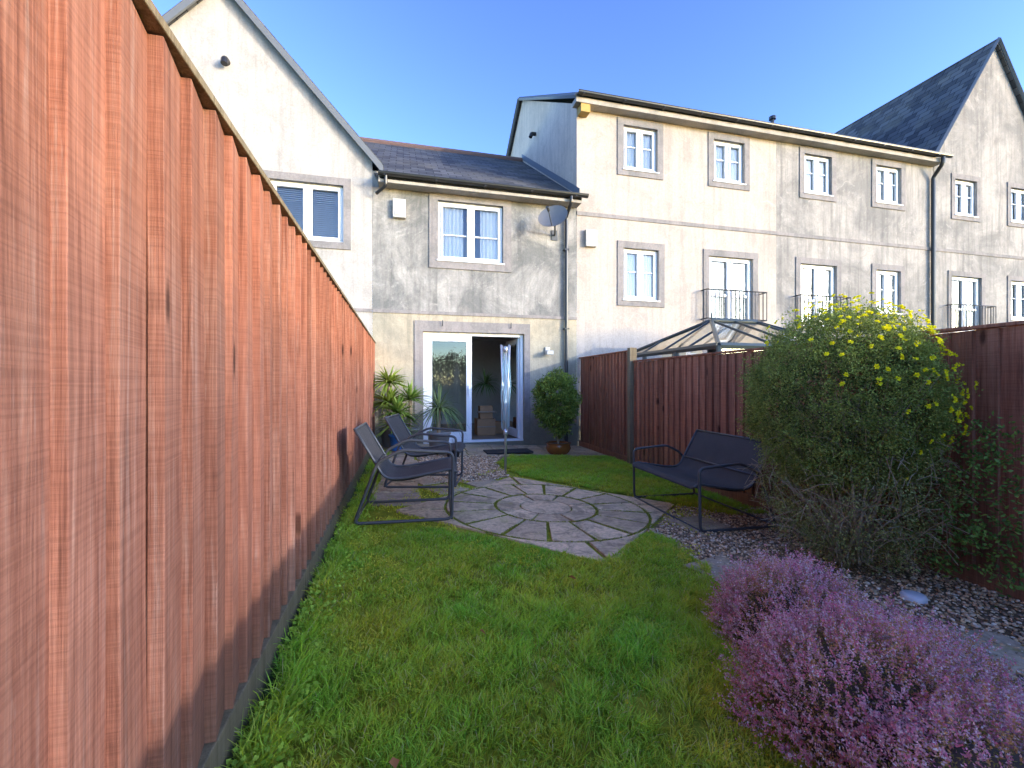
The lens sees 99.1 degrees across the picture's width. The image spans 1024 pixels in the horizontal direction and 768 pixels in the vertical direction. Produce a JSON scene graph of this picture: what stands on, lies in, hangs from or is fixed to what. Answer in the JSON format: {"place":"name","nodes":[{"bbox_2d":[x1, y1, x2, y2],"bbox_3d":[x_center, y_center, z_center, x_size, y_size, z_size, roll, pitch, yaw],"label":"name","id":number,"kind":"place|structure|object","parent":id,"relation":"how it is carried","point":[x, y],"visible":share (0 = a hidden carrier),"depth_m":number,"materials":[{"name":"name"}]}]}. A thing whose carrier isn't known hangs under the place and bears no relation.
{"place":"outdoors","nodes":[
{"label":"outdoors","id":0,"kind":"place"},
{"bbox_2d":[370,443,603,505],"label":"garden paving","id":1,"kind":"structure","parent":0,"point":[384,493],"depth_m":5.13,"materials":[{"name":"stone"}]},
{"bbox_2d":[372,364,413,446],"bbox_3d":[-2.119,0.357,7.551,0.961,1.445,0.893,0,0,-14],"label":"yucca plant","id":2,"kind":"object","parent":1,"relation":"on","point":[389,381],"visible":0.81,"depth_m":7.47,"materials":[{"name":"green plant"}]},
{"bbox_2d":[374,391,423,450],"bbox_3d":[-1.841,0.584,7.109,0.843,0.991,0.838,0,0,-2],"label":"yucca plant","id":3,"kind":"object","parent":1,"relation":"on","point":[396,407],"visible":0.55,"depth_m":7.04,"materials":[{"name":"green plant"}]},
{"bbox_2d":[385,382,428,443],"bbox_3d":[-1.808,0.485,7.673,0.848,1.190,0.799,0,0,-14],"label":"yucca plant","id":4,"kind":"object","parent":1,"relation":"on","point":[410,394],"visible":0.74,"depth_m":7.65,"materials":[{"name":"green plant"}]},
{"bbox_2d":[384,413,465,487],"bbox_3d":[-0.928,0.704,4.774,0.791,0.730,0.625,0,0,0],"label":"garden chair","id":5,"kind":"object","parent":1,"relation":"on","point":[398,427],"visible":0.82,"depth_m":4.73,"materials":[{"name":"metal"}]},
{"bbox_2d":[409,384,467,453],"bbox_3d":[-1.181,0.503,7.084,1.111,1.213,1.016,0,0,-14],"label":"cordyline plant","id":6,"kind":"object","parent":1,"relation":"on","point":[438,408],"visible":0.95,"depth_m":6.97,"materials":[{"name":"green plant"}]},
{"bbox_2d":[483,448,533,453],"bbox_3d":[-0.068,1.157,7.506,0.800,0.025,0.400,0,0,-14],"label":"door mat","id":7,"kind":"object","parent":1,"relation":"on","point":[509,451],"depth_m":7.40,"materials":[{"name":"rubber"}]},
{"bbox_2d":[530,366,582,454],"bbox_3d":[0.759,0.463,7.596,0.940,1.555,0.973,0,0,-14],"label":"potted shrub","id":8,"kind":"object","parent":1,"relation":"on","point":[565,397],"visible":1,"depth_m":7.44,"materials":[{"name":"green plant"}]},
{"bbox_2d":[214,450,828,767],"bbox_3d":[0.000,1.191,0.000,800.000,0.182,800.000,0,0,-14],"label":"ground","id":9,"kind":"structure","parent":0,"point":[271,678],"depth_m":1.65,"materials":[{"name":"plant"}]},
{"bbox_2d":[0,0,375,767],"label":"timber fence","id":10,"kind":"object","parent":9,"relation":"on","point":[186,370],"visible":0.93,"depth_m":0.91,"materials":[{"name":"wood"}]},
{"bbox_2d":[169,0,372,335],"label":"walls","id":11,"kind":"structure","parent":9,"relation":"on","point":[280,116],"depth_m":7.59,"materials":[{"name":"paint"}]},
{"bbox_2d":[162,0,202,25],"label":"roof","id":12,"kind":"structure","parent":11,"relation":"attached to","point":[184,12],"depth_m":7.22,"materials":[{"name":"stone"}]},
{"bbox_2d":[270,180,342,241],"bbox_3d":[-3.635,-3.050,7.771,1.199,1.014,0.075,0,0,-14],"label":"window frame","id":13,"kind":"object","parent":11,"relation":"attached to","point":[307,208],"visible":0.66,"depth_m":7.75,"materials":[{"name":"plastic"}]},
{"bbox_2d":[277,186,337,237],"bbox_3d":[-3.650,-3.060,7.828,1.145,0.960,0.012,0,0,-14],"label":"venetian blind","id":14,"kind":"object","parent":13,"relation":"attached to","point":[327,227],"visible":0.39,"depth_m":7.87,"materials":[{"name":"plastic"}]},
{"bbox_2d":[263,170,350,249],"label":"stone surrounds","id":15,"kind":"object","parent":11,"relation":"attached to","point":[345,183],"visible":0.54,"depth_m":7.78,"materials":[{"name":"stone"}]},
{"bbox_2d":[277,187,337,236],"bbox_3d":[-3.795,-2.960,8.411,1.705,1.440,1.135,0,0,-14],"label":"room interior","id":16,"kind":"object","parent":11,"relation":"attached to","point":[313,210],"visible":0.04,"depth_m":8.88,"materials":[{"name":"paint"}]},
{"bbox_2d":[243,0,383,170],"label":"roof","id":17,"kind":"structure","parent":11,"relation":"attached to","point":[375,167],"depth_m":7.65,"materials":[{"name":"stone"}]},
{"bbox_2d":[162,0,382,169],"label":"verge trim","id":18,"kind":"structure","parent":17,"relation":"attached to","point":[176,11],"depth_m":7.52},
{"bbox_2d":[226,498,385,767],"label":"clover weeds","id":19,"kind":"object","parent":9,"relation":"on","point":[290,719],"visible":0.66,"depth_m":1.72,"materials":[{"name":"green plant"}]},
{"bbox_2d":[372,171,576,445],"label":"front wall","id":20,"kind":"structure","parent":9,"relation":"on","point":[405,276],"depth_m":8.42,"materials":[{"name":"paint"}]},
{"bbox_2d":[393,198,405,218],"bbox_3d":[-2.075,-3.230,8.035,0.230,0.340,0.097,0,0,-14],"label":"alarm box","id":21,"kind":"object","parent":20,"relation":"attached to","point":[399,208],"visible":1,"depth_m":8.00,"materials":[{"name":"plastic"}]},
{"bbox_2d":[443,207,497,259],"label":"curtains","id":22,"kind":"object","parent":20,"relation":"attached to","point":[452,225],"visible":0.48,"depth_m":8.49,"materials":[{"name":"fabric"}]},
{"bbox_2d":[437,202,504,264],"bbox_3d":[-0.796,-2.902,8.441,1.320,1.149,0.155,0,0,-14],"label":"window frame","id":23,"kind":"object","parent":20,"relation":"attached to","point":[471,237],"visible":0.95,"depth_m":8.46,"materials":[{"name":"plastic"}]},
{"bbox_2d":[463,209,479,258],"bbox_3d":[-0.965,-2.825,9.120,1.760,1.550,1.135,0,0,-14],"label":"room interior","id":24,"kind":"object","parent":20,"relation":"attached to","point":[477,234],"visible":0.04,"depth_m":9.69,"materials":[{"name":"paint"}]},
{"bbox_2d":[415,192,529,444],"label":"stone surrounds","id":25,"kind":"object","parent":20,"relation":"attached to","point":[421,326],"visible":0.87,"depth_m":8.37,"materials":[{"name":"stone"}]},
{"bbox_2d":[423,332,522,443],"bbox_3d":[-0.838,0.082,8.930,1.959,2.137,0.955,0,0,-14],"label":"french door frame","id":26,"kind":"object","parent":20,"relation":"attached to","point":[429,338],"visible":0.82,"depth_m":8.46,"materials":[{"name":"plastic"}]},
{"bbox_2d":[509,344,515,428],"bbox_3d":[-0.610,0.054,8.678,1.870,1.743,0.607,0,0,-39],"label":"french door glass","id":27,"kind":"object","parent":26,"relation":"in","point":[512,414],"visible":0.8,"depth_m":9.22,"materials":[{"name":"glass"}]},
{"bbox_2d":[365,142,581,199],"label":"roof front","id":28,"kind":"structure","parent":20,"relation":"on","point":[394,158],"depth_m":10.05,"materials":[{"name":"tile"}]},
{"bbox_2d":[360,137,522,161],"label":"ridge tiles","id":29,"kind":"object","parent":28,"relation":"on","point":[403,144],"visible":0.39,"depth_m":12.37,"materials":[{"name":"tile"}]},
{"bbox_2d":[378,175,581,207],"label":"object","id":30,"kind":"structure","parent":28,"relation":"attached to","point":[453,190],"depth_m":8.24,"materials":[{"name":"plastic"}]},
{"bbox_2d":[522,154,579,192],"bbox_3d":[0.822,-5.315,10.882,0.001,3.110,4.420,0,0,-14],"label":"lead flashing","id":31,"kind":"object","parent":28,"relation":"attached to","point":[561,181],"visible":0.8,"depth_m":10.33,"materials":[{"name":"metal"}]},
{"bbox_2d":[372,309,576,319],"bbox_3d":[-0.612,-1.340,8.454,3.992,0.060,0.038,0,0,-14],"label":"string course","id":32,"kind":"object","parent":20,"relation":"attached to","point":[467,314],"visible":1,"depth_m":8.38,"materials":[{"name":"stone"}]},
{"bbox_2d":[375,170,588,440],"bbox_3d":[-0.489,-1.272,8.282,4.043,4.944,0.390,0,0,-14],"label":"gutter downpipe","id":33,"kind":"object","parent":20,"relation":"attached to","point":[435,179],"visible":0.88,"depth_m":8.30,"materials":[{"name":"black plastic"}]},
{"bbox_2d":[538,205,567,240],"bbox_3d":[0.763,-3.169,8.388,0.501,0.538,0.786,0,0,-14],"label":"satellite dish","id":34,"kind":"object","parent":20,"relation":"attached to","point":[553,215],"visible":1,"depth_m":8.37,"materials":[{"name":"metal"}]},
{"bbox_2d":[432,337,516,439],"bbox_3d":[-1.117,-0.070,10.473,3.500,2.380,3.835,0,0,-14],"label":"living room interior","id":35,"kind":"object","parent":9,"relation":"on","point":[448,366],"visible":0.08,"depth_m":12.36,"materials":[{"name":"paint"}]},
{"bbox_2d":[472,368,500,398],"bbox_3d":[-0.653,0.024,10.432,0.980,0.838,0.949,0,0,-14],"label":"indoor palm","id":36,"kind":"object","parent":35,"relation":"on","point":[485,381],"visible":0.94,"depth_m":10.38,"materials":[{"name":"green plant"}]},
{"bbox_2d":[474,405,502,435],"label":"cardboard boxes","id":37,"kind":"object","parent":35,"relation":"on","point":[486,422],"visible":0.96,"depth_m":9.48,"materials":[{"name":"cardboard"}]},
{"bbox_2d":[344,453,684,558],"bbox_3d":[-0.169,1.170,5.472,3.280,0.148,5.900,0,0,-14],"label":"mossy path base","id":38,"kind":"object","parent":9,"relation":"on","point":[382,513],"visible":0.16,"depth_m":3.89,"materials":[{"name":"moss"},{"name":"grass"},{"name":"soil"}]},
{"bbox_2d":[353,422,457,524],"bbox_3d":[-0.861,0.699,3.639,0.791,0.730,0.625,0,0,-10],"label":"garden chair","id":39,"kind":"object","parent":38,"relation":"on","point":[386,467],"visible":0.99,"depth_m":3.59,"materials":[{"name":"metal"}]},
{"bbox_2d":[416,455,511,482],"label":"gravel","id":40,"kind":"structure","parent":38,"relation":"on","point":[485,460],"depth_m":5.96,"materials":[{"name":"gravel"}]},
{"bbox_2d":[500,344,510,472],"bbox_3d":[-0.092,0.330,5.793,0.137,1.700,0.173,0,0,11],"label":"rotary washing line","id":41,"kind":"object","parent":38,"relation":"on","point":[505,384],"visible":0.99,"depth_m":5.79,"materials":[{"name":"metal"}]},
{"bbox_2d":[396,477,673,562],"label":"circular patio","id":42,"kind":"structure","parent":38,"relation":"on","point":[534,503],"depth_m":3.85,"materials":[{"name":"stone"}]},
{"bbox_2d":[444,484,653,542],"bbox_3d":[0.323,1.161,4.135,1.952,0.102,1.976,0,0,-14],"label":"moss in joints","id":43,"kind":"object","parent":42,"relation":"on","point":[547,523],"visible":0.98,"depth_m":3.84,"materials":[{"name":"green plant"}]},
{"bbox_2d":[372,468,718,574],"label":"moss patches","id":44,"kind":"object","parent":38,"relation":"on","point":[441,495],"visible":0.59,"depth_m":3.98,"materials":[{"name":"green plant"}]},
{"bbox_2d":[511,100,576,191],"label":"gable end wall","id":45,"kind":"structure","parent":9,"relation":"on","point":[551,145],"depth_m":10.53,"materials":[{"name":"paint"}]},
{"bbox_2d":[627,348,636,463],"bbox_3d":[1.893,0.355,6.877,0.120,1.850,0.090,0,0,-14],"label":"fence post","id":46,"kind":"object","parent":9,"relation":"on","point":[631,354],"visible":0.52,"depth_m":6.83,"materials":[{"name":"wood"}]},
{"bbox_2d":[577,96,775,445],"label":"front wall","id":47,"kind":"structure","parent":9,"relation":"on","point":[682,191],"depth_m":9.43,"materials":[{"name":"paint"}]},
{"bbox_2d":[577,103,589,117],"bbox_3d":[1.460,-5.559,8.861,0.200,0.158,0.190,0,0,-14],"label":"corner bracket","id":48,"kind":"object","parent":47,"relation":"attached to","point":[583,109],"visible":1,"depth_m":8.79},
{"bbox_2d":[585,229,596,247],"bbox_3d":[1.621,-2.990,8.957,0.240,0.340,0.097,0,0,-14],"label":"alarm box","id":49,"kind":"object","parent":47,"relation":"attached to","point":[590,238],"visible":1,"depth_m":8.92,"materials":[{"name":"plastic"}]},
{"bbox_2d":[626,132,650,168],"bbox_3d":[2.704,-4.995,9.409,0.760,0.930,0.036,0,0,-14],"label":"net curtain","id":50,"kind":"object","parent":47,"relation":"attached to","point":[630,152],"visible":0.31,"depth_m":9.40,"materials":[{"name":"fabric"}]},
{"bbox_2d":[626,254,651,296],"bbox_3d":[2.719,-2.325,9.412,0.790,1.090,0.036,0,0,-14],"label":"net curtain","id":51,"kind":"object","parent":47,"relation":"attached to","point":[631,277],"visible":0.43,"depth_m":9.40,"materials":[{"name":"fabric"}]},
{"bbox_2d":[623,127,658,173],"bbox_3d":[2.727,-4.982,9.319,0.860,0.949,0.155,0,0,-14],"label":"window frame","id":52,"kind":"object","parent":47,"relation":"attached to","point":[638,147],"visible":0.84,"depth_m":9.34,"materials":[{"name":"plastic"}]},
{"bbox_2d":[623,249,660,301],"bbox_3d":[2.741,-2.312,9.323,0.890,1.109,0.155,0,0,-14],"label":"window frame","id":53,"kind":"object","parent":47,"relation":"attached to","point":[639,272],"visible":0.81,"depth_m":9.34,"materials":[{"name":"plastic"}]},
{"bbox_2d":[524,92,784,130],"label":"roof front","id":54,"kind":"structure","parent":47,"relation":"on","point":[568,100],"depth_m":9.65,"materials":[{"name":"plastic"}]},
{"bbox_2d":[506,92,578,155],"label":"verge trim","id":55,"kind":"structure","parent":54,"relation":"attached to","point":[560,96],"depth_m":11.61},
{"bbox_2d":[577,89,788,129],"bbox_3d":[3.755,-5.769,9.245,5.060,0.070,0.126,0,0,-14],"label":"gutter downpipe","id":56,"kind":"object","parent":54,"relation":"attached to","point":[662,106],"visible":1,"depth_m":9.15,"materials":[{"name":"black plastic"}]},
{"bbox_2d":[577,117,776,321],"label":"stone surrounds","id":57,"kind":"object","parent":47,"relation":"attached to","point":[622,122],"visible":0.93,"depth_m":9.39,"materials":[{"name":"stone"}]},
{"bbox_2d":[572,97,783,140],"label":"cornice","id":58,"kind":"structure","parent":47,"relation":"attached to","point":[607,107],"depth_m":9.34,"materials":[{"name":"plastic"}]},
{"bbox_2d":[716,146,737,180],"bbox_3d":[4.854,-4.995,9.944,0.770,0.930,0.035,0,0,-14],"label":"net curtain","id":59,"kind":"object","parent":47,"relation":"attached to","point":[733,166],"visible":0.3,"depth_m":9.99,"materials":[{"name":"fabric"}]},
{"bbox_2d":[720,262,735,318],"bbox_3d":[4.757,-2.020,10.547,1.665,1.900,1.135,0,0,-14],"label":"room interior","id":60,"kind":"object","parent":47,"relation":"attached to","point":[722,275],"visible":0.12,"depth_m":11.12,"materials":[{"name":"paint"}]},
{"bbox_2d":[711,261,745,318],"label":"curtains","id":61,"kind":"object","parent":47,"relation":"attached to","point":[740,276],"visible":0.42,"depth_m":10.03,"materials":[{"name":"fabric"}]},
{"bbox_2d":[709,257,750,318],"bbox_3d":[4.917,-2.110,9.906,1.159,1.474,0.075,0,0,-14],"label":"window frame","id":62,"kind":"object","parent":47,"relation":"attached to","point":[728,273],"visible":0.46,"depth_m":9.89,"materials":[{"name":"plastic"}]},
{"bbox_2d":[713,141,746,184],"bbox_3d":[4.876,-4.982,9.855,0.870,0.949,0.155,0,0,-14],"label":"window frame","id":63,"kind":"object","parent":47,"relation":"attached to","point":[726,161],"visible":0.89,"depth_m":9.87,"materials":[{"name":"plastic"}]},
{"bbox_2d":[701,288,766,321],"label":"juliet balcony","id":64,"kind":"structure","parent":47,"relation":"attached to","point":[723,290],"depth_m":9.62,"materials":[{"name":"black metal"}]},
{"bbox_2d":[637,313,820,361],"bbox_3d":[3.836,-0.015,8.032,2.570,2.590,3.030,0,0,-14],"label":"conservatory","id":65,"kind":"object","parent":9,"relation":"on","point":[711,334],"visible":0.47,"depth_m":8.15,"materials":[{"name":"clear glass"}]},
{"bbox_2d":[579,321,1023,601],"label":"timber fence","id":66,"kind":"object","parent":9,"relation":"on","point":[679,401],"visible":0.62,"depth_m":3.73,"materials":[{"name":"wood"}]},
{"bbox_2d":[647,506,1023,741],"bbox_3d":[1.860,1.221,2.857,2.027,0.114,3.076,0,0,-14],"label":"gravel","id":67,"kind":"structure","parent":9,"relation":"on","point":[942,607],"depth_m":2.76,"materials":[{"name":"gravel"}]},
{"bbox_2d":[389,536,831,767],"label":"fallen leaves","id":68,"kind":"object","parent":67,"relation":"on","point":[393,762],"visible":0.71,"depth_m":1.22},
{"bbox_2d":[632,429,776,532],"bbox_3d":[1.764,0.859,4.191,0.827,0.730,1.170,0,0,-14],"label":"garden bench","id":69,"kind":"object","parent":67,"relation":"on","point":[711,459],"visible":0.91,"depth_m":4.16,"materials":[{"name":"metal"}]},
{"bbox_2d":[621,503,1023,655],"bbox_3d":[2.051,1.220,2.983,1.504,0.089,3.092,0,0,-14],"label":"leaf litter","id":70,"kind":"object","parent":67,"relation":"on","point":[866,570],"visible":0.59,"depth_m":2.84,"materials":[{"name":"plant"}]},
{"bbox_2d":[667,516,1023,674],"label":"stepping stones","id":71,"kind":"object","parent":67,"relation":"on","point":[709,524],"visible":0.3,"depth_m":2.15,"materials":[{"name":"stone"}]},
{"bbox_2d":[696,542,1023,767],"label":"pink heather","id":72,"kind":"object","parent":67,"relation":"on","point":[850,684],"visible":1,"depth_m":1.39,"materials":[{"name":"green plant"}]},
{"bbox_2d":[733,292,1023,607],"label":"flowering jasmine bush","id":73,"kind":"object","parent":67,"relation":"on","point":[862,478],"visible":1,"depth_m":2.75,"materials":[{"name":"green plant"}]},
{"bbox_2d":[900,590,927,605],"bbox_3d":[2.303,1.222,2.502,0.120,0.045,0.120,0,0,-14],"label":"solar ground light","id":74,"kind":"object","parent":67,"relation":"on","point":[915,596],"visible":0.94,"depth_m":2.48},
{"bbox_2d":[776,130,932,338],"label":"front wall","id":75,"kind":"structure","parent":9,"relation":"on","point":[851,213],"depth_m":10.69,"materials":[{"name":"paint"}]},
{"bbox_2d":[809,269,812,319],"bbox_3d":[7.152,-2.020,11.144,1.570,1.900,1.135,0,0,-14],"label":"room interior","id":76,"kind":"object","parent":75,"relation":"attached to","point":[810,281],"depth_m":11.50,"materials":[{"name":"paint"}]},
{"bbox_2d":[806,160,824,191],"bbox_3d":[7.279,-4.995,10.549,0.770,0.930,0.035,0,0,-14],"label":"net curtain","id":77,"kind":"object","parent":75,"relation":"attached to","point":[809,176],"visible":0.39,"depth_m":10.54,"materials":[{"name":"fabric"}]},
{"bbox_2d":[802,269,829,321],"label":"curtains","id":78,"kind":"object","parent":75,"relation":"attached to","point":[824,282],"visible":0.33,"depth_m":10.60,"materials":[{"name":"fabric"}]},
{"bbox_2d":[801,264,833,326],"bbox_3d":[7.311,-2.110,10.503,1.064,1.474,0.075,0,0,-14],"label":"window frame","id":79,"kind":"object","parent":75,"relation":"attached to","point":[815,268],"visible":0.47,"depth_m":10.48,"materials":[{"name":"plastic"}]},
{"bbox_2d":[804,155,833,196],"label":"window frame","id":80,"kind":"object","parent":75,"relation":"attached to","point":[815,174],"visible":0.86,"depth_m":10.48,"materials":[{"name":"plastic"}]},
{"bbox_2d":[793,294,850,321],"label":"juliet balcony","id":81,"kind":"structure","parent":75,"relation":"attached to","point":[846,298],"depth_m":10.18,"materials":[{"name":"black metal"}]},
{"bbox_2d":[777,146,930,325],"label":"stone surrounds","id":82,"kind":"object","parent":75,"relation":"attached to","point":[832,155],"visible":0.8,"depth_m":10.56,"materials":[{"name":"stone"}]},
{"bbox_2d":[777,132,940,166],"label":"cornice","id":83,"kind":"structure","parent":75,"relation":"attached to","point":[827,144],"depth_m":10.54,"materials":[{"name":"plastic"}]},
{"bbox_2d":[779,130,940,157],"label":"roof front","id":84,"kind":"structure","parent":75,"relation":"on","point":[855,143],"depth_m":10.52,"materials":[{"name":"plastic"}]},
{"bbox_2d":[787,126,953,334],"bbox_3d":[8.666,-2.302,10.573,5.107,7.004,0.326,0,0,-14],"label":"gutter downpipe","id":85,"kind":"object","parent":75,"relation":"attached to","point":[943,156],"visible":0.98,"depth_m":11.02,"materials":[{"name":"black plastic"}]},
{"bbox_2d":[877,171,893,201],"bbox_3d":[9.428,-4.995,11.085,0.780,0.930,0.036,0,0,-14],"label":"net curtain","id":86,"kind":"object","parent":75,"relation":"attached to","point":[880,186],"visible":0.29,"depth_m":11.10,"materials":[{"name":"fabric"}]},
{"bbox_2d":[877,274,893,309],"bbox_3d":[9.419,-2.315,11.083,0.760,1.070,0.036,0,0,-14],"label":"net curtain","id":87,"kind":"object","parent":75,"relation":"attached to","point":[891,287],"visible":0.39,"depth_m":11.07,"materials":[{"name":"fabric"}]},
{"bbox_2d":[876,167,902,205],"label":"window frame","id":88,"kind":"object","parent":75,"relation":"attached to","point":[885,183],"visible":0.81,"depth_m":11.01,"materials":[{"name":"plastic"}]},
{"bbox_2d":[877,271,902,313],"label":"window frame","id":89,"kind":"object","parent":75,"relation":"attached to","point":[885,284],"visible":0.56,"depth_m":11.02,"materials":[{"name":"plastic"}]},
{"bbox_2d":[933,49,1023,333],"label":"walls","id":90,"kind":"structure","parent":9,"relation":"on","point":[984,140],"depth_m":11.80,"materials":[{"name":"paint"}]},
{"bbox_2d":[836,41,995,156],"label":"roof","id":91,"kind":"structure","parent":90,"relation":"attached to","point":[922,115],"depth_m":12.59,"materials":[{"name":"tile"}]},
{"bbox_2d":[932,37,1023,156],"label":"verge trim","id":92,"kind":"structure","parent":91,"relation":"attached to","point":[1010,65],"depth_m":11.65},
{"bbox_2d":[834,39,1023,133],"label":"roof trim","id":93,"kind":"structure","parent":90,"relation":"attached to","point":[1009,75],"depth_m":12.02,"materials":[{"name":"stone"}]},
{"bbox_2d":[955,281,959,326],"bbox_3d":[11.921,-2.020,12.329,1.600,1.900,1.135,0,0,-14],"label":"room interior","id":94,"kind":"object","parent":90,"relation":"attached to","point":[957,292],"depth_m":12.45,"materials":[{"name":"paint"}]},
{"bbox_2d":[956,184,959,212],"bbox_3d":[11.892,-4.855,12.322,1.300,1.370,1.135,0,0,-14],"label":"room interior","id":95,"kind":"object","parent":90,"relation":"attached to","point":[957,198],"depth_m":12.28,"materials":[{"name":"paint"}]},
{"bbox_2d":[955,184,968,213],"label":"curtains","id":96,"kind":"object","parent":90,"relation":"attached to","point":[967,200],"visible":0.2,"depth_m":11.78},
{"bbox_2d":[952,280,974,327],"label":"curtains","id":97,"kind":"object","parent":90,"relation":"attached to","point":[971,293],"visible":0.32,"depth_m":11.81,"materials":[{"name":"fabric"}]},
{"bbox_2d":[952,277,977,331],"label":"window frame","id":98,"kind":"object","parent":90,"relation":"attached to","point":[963,290],"visible":0.53,"depth_m":11.67,"materials":[{"name":"plastic"}]},
{"bbox_2d":[955,180,978,217],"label":"window frame","id":99,"kind":"object","parent":90,"relation":"attached to","point":[962,196],"visible":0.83,"depth_m":11.66,"materials":[{"name":"plastic"}]},
{"bbox_2d":[946,304,996,327],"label":"juliet balcony","id":100,"kind":"structure","parent":90,"relation":"attached to","point":[986,306],"depth_m":11.40,"materials":[{"name":"black metal"}]},
{"bbox_2d":[936,173,1023,327],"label":"stone surrounds","id":101,"kind":"object","parent":90,"relation":"attached to","point":[977,180],"visible":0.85,"depth_m":11.70,"materials":[{"name":"stone"}]},
{"bbox_2d":[1011,282,1023,320],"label":"window frame","id":102,"kind":"object","parent":90,"relation":"attached to","point":[1016,298],"visible":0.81,"depth_m":12.16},
{"bbox_2d":[1011,189,1023,223],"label":"window frame","id":103,"kind":"object","parent":90,"relation":"attached to","point":[1016,204],"visible":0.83,"depth_m":12.16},
{"bbox_2d":[1011,193,1023,220],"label":"curtains","id":104,"kind":"object","parent":90,"relation":"attached to","point":[1021,207],"visible":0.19,"depth_m":12.31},
{"bbox_2d":[1020,286,1023,316],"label":"curtains","id":105,"kind":"object","parent":90,"relation":"attached to","point":[1021,301],"visible":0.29,"depth_m":12.32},
{"bbox_2d":[152,0,1023,155],"label":"sky","id":106,"kind":"structure","parent":0,"point":[452,74],"materials":[{"name":"blue"}]},
{"bbox_2d":[497,453,768,515],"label":"lawn","id":107,"kind":"structure","parent":0,"point":[632,483],"depth_m":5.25,"materials":[{"name":"plant"}]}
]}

